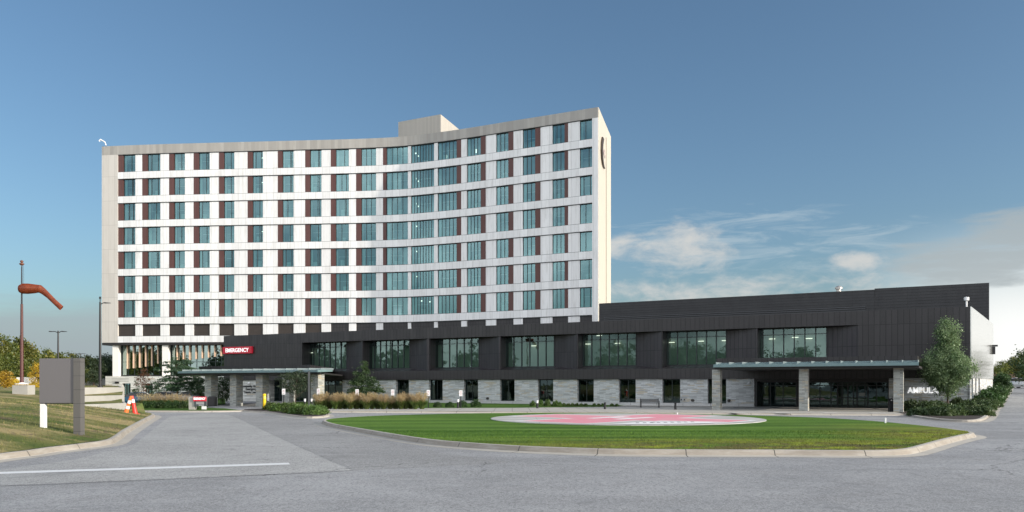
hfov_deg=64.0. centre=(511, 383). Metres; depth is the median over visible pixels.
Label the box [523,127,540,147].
window
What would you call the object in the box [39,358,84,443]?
monument sign
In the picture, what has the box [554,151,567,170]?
window
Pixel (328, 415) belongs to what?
kerb
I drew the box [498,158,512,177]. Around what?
window
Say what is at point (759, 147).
sky
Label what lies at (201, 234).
window
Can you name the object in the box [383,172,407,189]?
window
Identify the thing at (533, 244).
window
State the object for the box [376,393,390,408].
ornamental grass
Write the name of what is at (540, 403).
leafy clump
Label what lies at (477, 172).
window
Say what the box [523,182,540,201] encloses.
window
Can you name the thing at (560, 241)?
window
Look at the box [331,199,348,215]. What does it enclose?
window
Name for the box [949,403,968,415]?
spreading shrub
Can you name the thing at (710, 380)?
window
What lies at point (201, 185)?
window
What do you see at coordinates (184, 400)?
ornamental grass
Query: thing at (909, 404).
spreading shrub
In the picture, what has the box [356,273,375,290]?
window
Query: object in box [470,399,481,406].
box ball
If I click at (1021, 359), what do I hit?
street tree
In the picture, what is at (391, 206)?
window
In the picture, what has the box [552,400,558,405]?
leafy clump
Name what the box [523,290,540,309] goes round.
window
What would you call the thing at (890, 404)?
litter bin
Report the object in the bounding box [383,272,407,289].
window
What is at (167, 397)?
ornamental grass
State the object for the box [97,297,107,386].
street lamp
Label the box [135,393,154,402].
ornamental grass
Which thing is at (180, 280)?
window
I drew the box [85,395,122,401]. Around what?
retaining wall
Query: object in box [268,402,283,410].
juniper
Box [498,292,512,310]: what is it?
window
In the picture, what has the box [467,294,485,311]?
window
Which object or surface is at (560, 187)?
window
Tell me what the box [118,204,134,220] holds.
window
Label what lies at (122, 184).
window
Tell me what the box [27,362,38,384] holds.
golden tree
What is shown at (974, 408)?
spreading shrub
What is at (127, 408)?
traffic delineator
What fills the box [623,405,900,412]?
entrance apron
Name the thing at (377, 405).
ornamental grass
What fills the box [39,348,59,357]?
broadleaf tree
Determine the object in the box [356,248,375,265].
window
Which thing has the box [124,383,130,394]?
window
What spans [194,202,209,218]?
window
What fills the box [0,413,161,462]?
bank kerb
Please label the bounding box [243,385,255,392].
wall lettering
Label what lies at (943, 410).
spreading shrub
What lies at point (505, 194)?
window
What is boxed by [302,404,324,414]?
juniper
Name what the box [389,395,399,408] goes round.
ornamental grass
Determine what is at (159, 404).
shrub
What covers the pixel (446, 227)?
window
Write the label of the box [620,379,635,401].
window
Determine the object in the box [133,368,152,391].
sparse tree
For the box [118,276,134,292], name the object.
window
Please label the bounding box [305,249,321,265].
window
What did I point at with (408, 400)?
ornamental grass
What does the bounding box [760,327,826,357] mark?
window
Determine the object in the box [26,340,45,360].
broadleaf tree
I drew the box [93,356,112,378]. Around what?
broadleaf tree
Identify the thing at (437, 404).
box ball
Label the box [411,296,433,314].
window
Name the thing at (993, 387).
hedge shrub
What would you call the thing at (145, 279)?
window
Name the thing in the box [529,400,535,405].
leafy clump
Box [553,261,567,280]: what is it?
window
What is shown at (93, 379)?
broadleaf tree
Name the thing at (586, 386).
window
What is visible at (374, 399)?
ornamental grass
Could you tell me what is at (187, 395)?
parked car
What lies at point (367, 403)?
ornamental grass
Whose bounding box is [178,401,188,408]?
shrub
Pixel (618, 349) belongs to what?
window
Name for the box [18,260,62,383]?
windsock
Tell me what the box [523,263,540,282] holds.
window
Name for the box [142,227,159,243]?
window
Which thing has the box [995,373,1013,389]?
hedge shrub
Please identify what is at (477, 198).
window
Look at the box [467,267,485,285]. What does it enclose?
window
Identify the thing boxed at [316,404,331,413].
juniper
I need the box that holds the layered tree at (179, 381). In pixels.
[142,357,204,395]
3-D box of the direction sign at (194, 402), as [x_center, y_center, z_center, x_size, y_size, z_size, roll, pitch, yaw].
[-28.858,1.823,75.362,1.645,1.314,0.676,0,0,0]
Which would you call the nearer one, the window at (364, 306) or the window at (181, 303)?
the window at (364, 306)
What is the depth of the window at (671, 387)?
90.01 m
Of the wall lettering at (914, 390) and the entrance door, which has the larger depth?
the entrance door
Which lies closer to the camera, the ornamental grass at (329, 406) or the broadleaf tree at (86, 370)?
the ornamental grass at (329, 406)
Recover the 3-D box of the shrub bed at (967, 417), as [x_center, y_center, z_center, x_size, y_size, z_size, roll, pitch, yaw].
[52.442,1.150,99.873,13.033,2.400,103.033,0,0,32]
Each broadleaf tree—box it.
[0,333,24,385]
[0,337,24,370]
[0,337,40,362]
[0,352,17,381]
[6,355,35,377]
[24,357,38,380]
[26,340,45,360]
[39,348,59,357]
[54,352,70,357]
[66,352,79,357]
[78,355,101,370]
[85,358,108,385]
[85,367,93,383]
[85,370,98,385]
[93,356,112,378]
[96,352,112,374]
[993,366,1004,373]
[994,359,1013,373]
[1006,353,1022,374]
[1012,366,1023,376]
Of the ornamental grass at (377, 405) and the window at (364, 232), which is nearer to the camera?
the ornamental grass at (377, 405)
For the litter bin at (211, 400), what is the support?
on the ground at (984, 475)
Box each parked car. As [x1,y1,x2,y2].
[125,392,153,403]
[152,392,178,399]
[176,392,203,401]
[1010,378,1023,387]
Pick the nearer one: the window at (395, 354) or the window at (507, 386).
the window at (507, 386)
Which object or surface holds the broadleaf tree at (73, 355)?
on the grass bank
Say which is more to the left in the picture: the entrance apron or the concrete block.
the concrete block
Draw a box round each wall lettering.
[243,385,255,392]
[908,387,938,392]
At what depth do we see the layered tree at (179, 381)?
96.30 m
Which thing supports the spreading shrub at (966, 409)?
on the shrub bed at (967, 417)
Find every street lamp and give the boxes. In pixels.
[49,331,66,357]
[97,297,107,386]
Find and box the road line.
[0,463,288,473]
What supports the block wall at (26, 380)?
on the grass bank
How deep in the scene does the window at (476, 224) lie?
135.85 m
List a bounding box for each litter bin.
[207,396,216,405]
[888,398,892,411]
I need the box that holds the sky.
[0,0,1023,372]
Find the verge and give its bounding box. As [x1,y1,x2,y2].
[130,407,234,410]
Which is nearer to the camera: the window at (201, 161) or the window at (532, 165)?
the window at (532, 165)
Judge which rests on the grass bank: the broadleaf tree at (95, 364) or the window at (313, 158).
the broadleaf tree at (95, 364)
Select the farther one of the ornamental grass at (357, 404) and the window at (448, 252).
the window at (448, 252)
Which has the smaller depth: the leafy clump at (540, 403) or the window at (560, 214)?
the leafy clump at (540, 403)
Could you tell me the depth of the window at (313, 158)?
142.37 m
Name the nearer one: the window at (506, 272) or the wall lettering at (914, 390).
the wall lettering at (914, 390)
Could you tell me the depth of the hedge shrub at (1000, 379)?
104.47 m
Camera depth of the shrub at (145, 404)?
78.57 m
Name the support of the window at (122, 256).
in the hospital tower
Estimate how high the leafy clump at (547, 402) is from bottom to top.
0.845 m
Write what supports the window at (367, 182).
in the hospital tower
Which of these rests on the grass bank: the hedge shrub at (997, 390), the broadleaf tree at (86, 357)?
the broadleaf tree at (86, 357)
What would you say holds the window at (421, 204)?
in the hospital tower
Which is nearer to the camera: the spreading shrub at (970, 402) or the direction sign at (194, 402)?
the spreading shrub at (970, 402)
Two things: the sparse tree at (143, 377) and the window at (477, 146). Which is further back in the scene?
the window at (477, 146)
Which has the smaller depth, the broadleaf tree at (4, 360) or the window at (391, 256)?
the broadleaf tree at (4, 360)
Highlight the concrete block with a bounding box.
[12,385,34,394]
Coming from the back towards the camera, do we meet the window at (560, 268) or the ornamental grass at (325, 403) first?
the window at (560, 268)
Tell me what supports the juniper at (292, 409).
on the planting bed at (280, 412)
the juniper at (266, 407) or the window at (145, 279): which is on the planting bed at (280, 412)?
the juniper at (266, 407)
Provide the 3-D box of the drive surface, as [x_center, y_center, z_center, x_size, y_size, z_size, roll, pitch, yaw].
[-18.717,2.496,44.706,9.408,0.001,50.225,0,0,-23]
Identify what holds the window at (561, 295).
in the hospital tower
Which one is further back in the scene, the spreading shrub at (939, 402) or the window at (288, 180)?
the window at (288, 180)
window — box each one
[118,155,134,171]
[118,179,134,195]
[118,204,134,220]
[118,228,134,244]
[118,252,134,268]
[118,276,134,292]
[118,301,134,316]
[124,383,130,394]
[142,154,159,170]
[142,179,159,195]
[142,203,159,219]
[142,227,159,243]
[142,252,159,267]
[142,276,159,292]
[142,300,159,316]
[146,383,152,393]
[169,154,184,169]
[169,178,184,194]
[169,202,184,218]
[169,227,184,243]
[169,251,184,267]
[169,276,184,291]
[169,300,184,316]
[194,153,209,169]
[194,177,209,193]
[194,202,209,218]
[194,226,209,242]
[194,251,209,267]
[194,275,209,291]
[194,300,209,316]
[278,151,293,167]
[278,176,293,192]
[305,150,321,166]
[305,175,321,191]
[305,200,321,216]
[305,224,321,241]
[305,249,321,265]
[305,274,321,290]
[305,299,321,315]
[310,342,346,368]
[331,149,348,166]
[331,174,348,190]
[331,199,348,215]
[331,224,348,240]
[331,249,348,265]
[331,274,348,290]
[331,298,348,315]
[356,149,375,165]
[356,173,375,190]
[356,198,375,215]
[356,223,375,240]
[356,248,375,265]
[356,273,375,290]
[356,298,375,314]
[370,340,409,368]
[383,147,407,164]
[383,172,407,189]
[383,197,407,214]
[383,222,407,239]
[383,247,407,264]
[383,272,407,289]
[383,297,407,314]
[398,380,408,398]
[411,144,433,162]
[411,169,433,187]
[411,194,433,213]
[411,220,433,238]
[411,245,433,263]
[411,271,441,288]
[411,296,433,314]
[431,380,442,399]
[436,338,478,367]
[438,140,460,159]
[438,165,460,185]
[438,191,460,210]
[438,217,460,236]
[438,243,460,261]
[438,269,460,287]
[438,295,460,313]
[465,380,477,400]
[467,136,485,155]
[467,162,485,181]
[467,188,485,207]
[467,215,485,233]
[467,241,485,259]
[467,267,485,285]
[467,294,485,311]
[497,132,512,151]
[497,185,512,204]
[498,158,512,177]
[498,212,512,231]
[498,238,512,257]
[498,265,512,284]
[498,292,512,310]
[501,380,514,400]
[506,335,554,366]
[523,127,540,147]
[523,154,540,174]
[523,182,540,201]
[523,209,540,228]
[523,236,540,255]
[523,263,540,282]
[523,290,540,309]
[539,379,552,400]
[553,178,567,198]
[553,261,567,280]
[554,123,567,143]
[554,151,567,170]
[554,206,567,225]
[554,234,567,253]
[554,289,567,308]
[579,379,593,401]
[583,333,635,365]
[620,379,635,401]
[663,379,679,402]
[667,330,726,365]
[709,379,725,402]
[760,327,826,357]
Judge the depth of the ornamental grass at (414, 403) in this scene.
76.30 m
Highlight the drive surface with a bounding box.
[0,414,350,485]
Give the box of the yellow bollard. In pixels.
[263,394,265,406]
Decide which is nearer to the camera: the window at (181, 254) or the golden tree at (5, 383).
the golden tree at (5, 383)
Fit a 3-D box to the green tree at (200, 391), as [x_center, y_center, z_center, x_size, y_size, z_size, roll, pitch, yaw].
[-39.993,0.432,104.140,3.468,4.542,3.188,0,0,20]
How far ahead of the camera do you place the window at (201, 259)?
144.37 m
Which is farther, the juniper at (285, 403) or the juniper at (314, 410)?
the juniper at (285, 403)
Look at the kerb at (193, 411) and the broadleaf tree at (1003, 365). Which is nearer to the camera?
the kerb at (193, 411)
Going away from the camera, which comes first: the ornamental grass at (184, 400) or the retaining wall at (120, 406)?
the retaining wall at (120, 406)
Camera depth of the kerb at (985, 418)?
56.62 m
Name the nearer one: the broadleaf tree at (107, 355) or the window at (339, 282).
the window at (339, 282)
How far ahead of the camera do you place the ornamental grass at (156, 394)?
80.10 m
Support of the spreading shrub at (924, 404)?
on the shrub bed at (967, 417)
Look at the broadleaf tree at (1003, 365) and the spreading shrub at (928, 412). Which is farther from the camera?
the broadleaf tree at (1003, 365)
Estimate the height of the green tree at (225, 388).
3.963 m
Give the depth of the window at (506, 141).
132.93 m
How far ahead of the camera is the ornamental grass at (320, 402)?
76.28 m
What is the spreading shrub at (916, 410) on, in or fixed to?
on the shrub bed at (967, 417)
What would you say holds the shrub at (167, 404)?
on the verge
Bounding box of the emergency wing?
[178,283,997,413]
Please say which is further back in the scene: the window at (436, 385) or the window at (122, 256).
the window at (122, 256)
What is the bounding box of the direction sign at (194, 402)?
[189,397,206,409]
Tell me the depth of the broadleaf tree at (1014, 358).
219.68 m
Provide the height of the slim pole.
3.393 m
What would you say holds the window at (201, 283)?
in the hospital tower
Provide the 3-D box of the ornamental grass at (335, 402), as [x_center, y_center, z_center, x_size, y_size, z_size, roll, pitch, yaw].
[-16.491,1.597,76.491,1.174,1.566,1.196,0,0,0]
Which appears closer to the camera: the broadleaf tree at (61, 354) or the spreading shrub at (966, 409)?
the spreading shrub at (966, 409)
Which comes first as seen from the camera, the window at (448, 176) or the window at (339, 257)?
the window at (448, 176)
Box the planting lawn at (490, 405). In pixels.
[296,402,622,407]
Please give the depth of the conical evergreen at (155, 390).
118.82 m
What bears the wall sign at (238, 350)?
attached to the emergency wing
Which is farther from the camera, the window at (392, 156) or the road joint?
the window at (392, 156)
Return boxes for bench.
[640,398,659,407]
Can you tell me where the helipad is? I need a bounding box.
[491,413,766,425]
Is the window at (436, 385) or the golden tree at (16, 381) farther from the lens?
the window at (436, 385)
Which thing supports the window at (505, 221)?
in the hospital tower
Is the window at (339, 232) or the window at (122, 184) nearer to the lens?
the window at (339, 232)
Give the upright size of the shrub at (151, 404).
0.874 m
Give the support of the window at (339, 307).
in the hospital tower
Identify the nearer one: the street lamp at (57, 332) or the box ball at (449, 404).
the box ball at (449, 404)
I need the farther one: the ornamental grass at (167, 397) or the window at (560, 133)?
the window at (560, 133)
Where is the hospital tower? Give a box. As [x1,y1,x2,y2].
[99,107,610,397]
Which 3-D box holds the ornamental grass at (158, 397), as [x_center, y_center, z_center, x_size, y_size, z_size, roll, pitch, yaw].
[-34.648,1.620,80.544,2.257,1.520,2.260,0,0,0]
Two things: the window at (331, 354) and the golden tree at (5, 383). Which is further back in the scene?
the window at (331, 354)
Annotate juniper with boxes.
[261,401,274,409]
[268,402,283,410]
[277,402,290,409]
[280,402,298,412]
[286,403,302,413]
[295,404,312,413]
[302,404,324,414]
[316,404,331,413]
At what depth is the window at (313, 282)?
142.37 m
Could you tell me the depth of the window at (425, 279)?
140.58 m
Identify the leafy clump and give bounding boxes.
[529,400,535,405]
[538,400,543,405]
[544,399,551,405]
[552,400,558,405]
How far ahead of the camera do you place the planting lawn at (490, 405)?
86.66 m
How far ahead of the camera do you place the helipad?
51.09 m
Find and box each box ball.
[433,401,441,406]
[445,402,454,406]
[459,400,466,406]
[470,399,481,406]
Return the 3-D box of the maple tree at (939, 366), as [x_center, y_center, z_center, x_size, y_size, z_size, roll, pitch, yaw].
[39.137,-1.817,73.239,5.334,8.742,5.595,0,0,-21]
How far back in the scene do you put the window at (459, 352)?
104.72 m
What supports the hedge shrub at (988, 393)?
on the shrub bed at (967, 417)
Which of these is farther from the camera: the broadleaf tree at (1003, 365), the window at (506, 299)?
the broadleaf tree at (1003, 365)
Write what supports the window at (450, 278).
in the hospital tower
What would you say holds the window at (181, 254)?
in the hospital tower
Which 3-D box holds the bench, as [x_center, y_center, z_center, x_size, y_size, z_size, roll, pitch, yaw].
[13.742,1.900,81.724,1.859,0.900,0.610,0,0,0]
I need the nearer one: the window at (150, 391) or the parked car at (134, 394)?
the parked car at (134, 394)
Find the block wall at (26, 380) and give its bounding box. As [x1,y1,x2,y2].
[10,377,36,383]
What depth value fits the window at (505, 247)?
133.19 m
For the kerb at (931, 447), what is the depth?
29.06 m
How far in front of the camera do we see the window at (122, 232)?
145.54 m
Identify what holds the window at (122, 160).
in the hospital tower
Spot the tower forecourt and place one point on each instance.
(219, 403)
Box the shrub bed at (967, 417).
[901,411,983,419]
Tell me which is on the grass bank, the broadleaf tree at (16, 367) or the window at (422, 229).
the broadleaf tree at (16, 367)
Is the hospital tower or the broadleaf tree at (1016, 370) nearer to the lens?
the hospital tower
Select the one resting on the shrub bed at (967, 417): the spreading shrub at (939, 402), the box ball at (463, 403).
the spreading shrub at (939, 402)
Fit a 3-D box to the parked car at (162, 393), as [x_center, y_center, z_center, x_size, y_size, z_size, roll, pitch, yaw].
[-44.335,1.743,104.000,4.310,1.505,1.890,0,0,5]
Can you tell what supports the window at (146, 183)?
in the hospital tower
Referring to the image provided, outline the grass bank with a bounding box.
[0,385,150,452]
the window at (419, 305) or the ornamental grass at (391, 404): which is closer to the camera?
the ornamental grass at (391, 404)
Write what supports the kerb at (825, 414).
on the ground at (984, 475)
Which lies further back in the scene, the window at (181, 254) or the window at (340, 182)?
the window at (181, 254)
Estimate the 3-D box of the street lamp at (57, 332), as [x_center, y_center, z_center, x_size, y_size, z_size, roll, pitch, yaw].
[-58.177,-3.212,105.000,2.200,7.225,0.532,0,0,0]
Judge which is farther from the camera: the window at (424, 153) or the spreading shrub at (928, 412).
the window at (424, 153)
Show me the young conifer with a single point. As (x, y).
(358, 382)
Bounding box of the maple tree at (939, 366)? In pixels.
[913,316,981,403]
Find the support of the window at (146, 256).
in the hospital tower
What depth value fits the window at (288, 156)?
143.32 m
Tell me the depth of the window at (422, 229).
140.58 m
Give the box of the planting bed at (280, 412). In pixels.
[244,409,325,415]
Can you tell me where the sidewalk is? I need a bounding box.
[328,407,901,413]
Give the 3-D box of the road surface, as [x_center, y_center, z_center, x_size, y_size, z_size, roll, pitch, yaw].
[-11.472,2.496,45.528,5.180,0.001,45.564,0,0,-24]
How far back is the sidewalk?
72.65 m
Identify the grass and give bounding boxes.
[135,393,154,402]
[144,393,159,401]
[147,394,167,403]
[157,393,176,403]
[163,393,182,401]
[171,393,190,404]
[312,392,324,405]
[318,391,328,406]
[324,393,332,408]
[329,393,341,408]
[332,392,346,408]
[344,393,356,408]
[350,392,362,408]
[360,393,373,408]
[367,392,377,408]
[375,396,379,408]
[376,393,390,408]
[386,397,395,408]
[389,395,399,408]
[395,393,405,408]
[399,392,411,408]
[409,394,420,408]
[416,392,428,408]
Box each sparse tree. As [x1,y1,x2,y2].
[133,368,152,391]
[275,370,314,402]
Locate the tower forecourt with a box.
[130,398,224,407]
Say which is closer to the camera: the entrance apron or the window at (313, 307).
the entrance apron
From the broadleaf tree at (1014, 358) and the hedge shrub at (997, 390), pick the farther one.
the broadleaf tree at (1014, 358)
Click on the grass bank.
(5, 393)
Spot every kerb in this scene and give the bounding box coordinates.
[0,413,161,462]
[145,410,242,412]
[242,409,333,418]
[315,416,986,457]
[329,411,903,415]
[901,388,1013,422]
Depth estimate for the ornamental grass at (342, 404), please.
76.80 m
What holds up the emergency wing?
on the ground at (984, 475)
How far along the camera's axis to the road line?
24.14 m
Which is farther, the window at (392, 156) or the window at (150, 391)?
the window at (150, 391)
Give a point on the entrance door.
(847, 397)
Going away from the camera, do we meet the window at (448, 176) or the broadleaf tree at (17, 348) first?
the broadleaf tree at (17, 348)
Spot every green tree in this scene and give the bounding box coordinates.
[187,375,204,396]
[218,376,229,403]
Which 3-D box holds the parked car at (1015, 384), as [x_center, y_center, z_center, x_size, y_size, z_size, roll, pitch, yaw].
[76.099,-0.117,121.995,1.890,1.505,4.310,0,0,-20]
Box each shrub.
[142,401,148,408]
[147,400,155,408]
[155,400,164,408]
[163,400,173,408]
[171,400,179,408]
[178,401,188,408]
[904,399,919,410]
[906,405,928,415]
[916,400,937,407]
[920,406,938,415]
[931,399,946,406]
[932,404,958,415]
[949,397,963,403]
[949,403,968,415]
[957,405,976,414]
[960,399,981,406]
[965,404,984,414]
[968,405,995,416]
[973,388,1005,403]
[977,400,999,410]
[980,386,1009,399]
[987,383,1009,396]
[987,397,1004,406]
[993,374,1011,392]
[993,383,1011,393]
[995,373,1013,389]
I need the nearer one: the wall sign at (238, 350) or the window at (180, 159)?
the wall sign at (238, 350)
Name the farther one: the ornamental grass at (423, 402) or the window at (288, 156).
the window at (288, 156)
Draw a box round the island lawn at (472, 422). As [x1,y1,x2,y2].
[326,413,967,449]
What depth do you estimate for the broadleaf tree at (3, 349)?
121.20 m
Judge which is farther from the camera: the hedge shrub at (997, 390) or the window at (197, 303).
the window at (197, 303)
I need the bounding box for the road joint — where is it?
[11,470,348,485]
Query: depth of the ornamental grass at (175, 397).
80.19 m
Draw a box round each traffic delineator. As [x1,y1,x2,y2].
[124,396,131,412]
[131,396,136,413]
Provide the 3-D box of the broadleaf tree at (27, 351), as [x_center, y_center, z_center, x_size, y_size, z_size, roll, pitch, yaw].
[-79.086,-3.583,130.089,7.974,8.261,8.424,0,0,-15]
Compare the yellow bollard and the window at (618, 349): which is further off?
the window at (618, 349)
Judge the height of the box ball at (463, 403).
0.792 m
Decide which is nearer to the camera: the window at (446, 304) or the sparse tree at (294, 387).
the sparse tree at (294, 387)
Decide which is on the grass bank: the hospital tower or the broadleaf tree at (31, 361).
the broadleaf tree at (31, 361)
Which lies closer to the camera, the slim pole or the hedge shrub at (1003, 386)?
the slim pole
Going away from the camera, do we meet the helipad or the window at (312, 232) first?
the helipad
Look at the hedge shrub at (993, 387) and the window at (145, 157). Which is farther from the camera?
the window at (145, 157)
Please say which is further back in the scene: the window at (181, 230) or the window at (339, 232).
the window at (181, 230)
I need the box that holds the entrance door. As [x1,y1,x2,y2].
[837,383,867,407]
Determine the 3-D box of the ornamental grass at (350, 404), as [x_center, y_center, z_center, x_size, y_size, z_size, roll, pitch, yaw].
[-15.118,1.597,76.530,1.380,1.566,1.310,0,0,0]
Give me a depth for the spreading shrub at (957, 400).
73.76 m
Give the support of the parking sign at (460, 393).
on the ground at (984, 475)
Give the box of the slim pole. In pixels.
[308,371,309,404]
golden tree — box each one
[0,370,16,387]
[12,378,19,384]
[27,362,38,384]
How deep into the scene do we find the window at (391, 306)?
142.20 m
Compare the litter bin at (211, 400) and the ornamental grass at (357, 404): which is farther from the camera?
the litter bin at (211, 400)
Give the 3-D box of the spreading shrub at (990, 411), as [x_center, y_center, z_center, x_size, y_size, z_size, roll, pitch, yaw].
[35.312,2.011,61.798,2.156,0.906,1.896,0,0,0]
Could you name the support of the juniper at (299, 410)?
on the planting bed at (280, 412)
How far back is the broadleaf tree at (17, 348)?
124.30 m
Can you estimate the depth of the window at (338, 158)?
142.27 m
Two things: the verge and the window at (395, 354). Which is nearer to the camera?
the verge
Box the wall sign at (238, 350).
[223,346,252,353]
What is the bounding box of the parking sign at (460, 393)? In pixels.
[459,390,461,407]
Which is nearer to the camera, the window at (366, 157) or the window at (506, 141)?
the window at (506, 141)
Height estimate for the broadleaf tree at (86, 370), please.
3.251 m
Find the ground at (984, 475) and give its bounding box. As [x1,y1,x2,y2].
[0,387,1023,511]
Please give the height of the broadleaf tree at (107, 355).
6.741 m
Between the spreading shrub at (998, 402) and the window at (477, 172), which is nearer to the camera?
the spreading shrub at (998, 402)
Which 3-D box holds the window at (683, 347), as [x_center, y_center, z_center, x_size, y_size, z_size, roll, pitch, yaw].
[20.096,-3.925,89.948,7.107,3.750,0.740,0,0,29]
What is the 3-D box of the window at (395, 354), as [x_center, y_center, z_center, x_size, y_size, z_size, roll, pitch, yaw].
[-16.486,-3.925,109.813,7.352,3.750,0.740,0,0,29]
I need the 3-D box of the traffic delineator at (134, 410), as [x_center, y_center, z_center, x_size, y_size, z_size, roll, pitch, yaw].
[-26.757,1.530,58.120,0.485,1.384,0.440,0,0,0]
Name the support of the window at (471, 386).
in the emergency wing
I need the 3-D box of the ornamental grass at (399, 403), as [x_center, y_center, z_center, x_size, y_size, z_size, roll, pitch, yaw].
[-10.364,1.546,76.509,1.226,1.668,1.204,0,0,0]
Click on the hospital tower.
(437, 221)
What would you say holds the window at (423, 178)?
in the hospital tower
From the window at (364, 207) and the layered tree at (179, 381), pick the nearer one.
the layered tree at (179, 381)
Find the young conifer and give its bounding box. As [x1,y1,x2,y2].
[344,360,385,396]
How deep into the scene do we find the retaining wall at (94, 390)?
76.55 m
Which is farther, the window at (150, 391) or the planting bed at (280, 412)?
the window at (150, 391)
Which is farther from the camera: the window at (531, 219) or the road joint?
the window at (531, 219)
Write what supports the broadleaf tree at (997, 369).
on the ground at (984, 475)
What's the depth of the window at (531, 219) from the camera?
131.06 m
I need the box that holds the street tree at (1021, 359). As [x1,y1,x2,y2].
[1005,344,1023,385]
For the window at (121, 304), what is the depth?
145.54 m
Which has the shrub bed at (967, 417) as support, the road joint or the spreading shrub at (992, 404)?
the spreading shrub at (992, 404)
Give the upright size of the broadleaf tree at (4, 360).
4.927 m
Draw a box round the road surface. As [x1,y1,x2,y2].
[232,415,506,469]
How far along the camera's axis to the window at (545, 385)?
97.33 m
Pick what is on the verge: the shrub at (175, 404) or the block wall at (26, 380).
the shrub at (175, 404)
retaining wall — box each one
[85,387,123,400]
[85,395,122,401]
[85,403,125,409]
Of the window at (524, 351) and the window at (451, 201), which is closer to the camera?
the window at (524, 351)

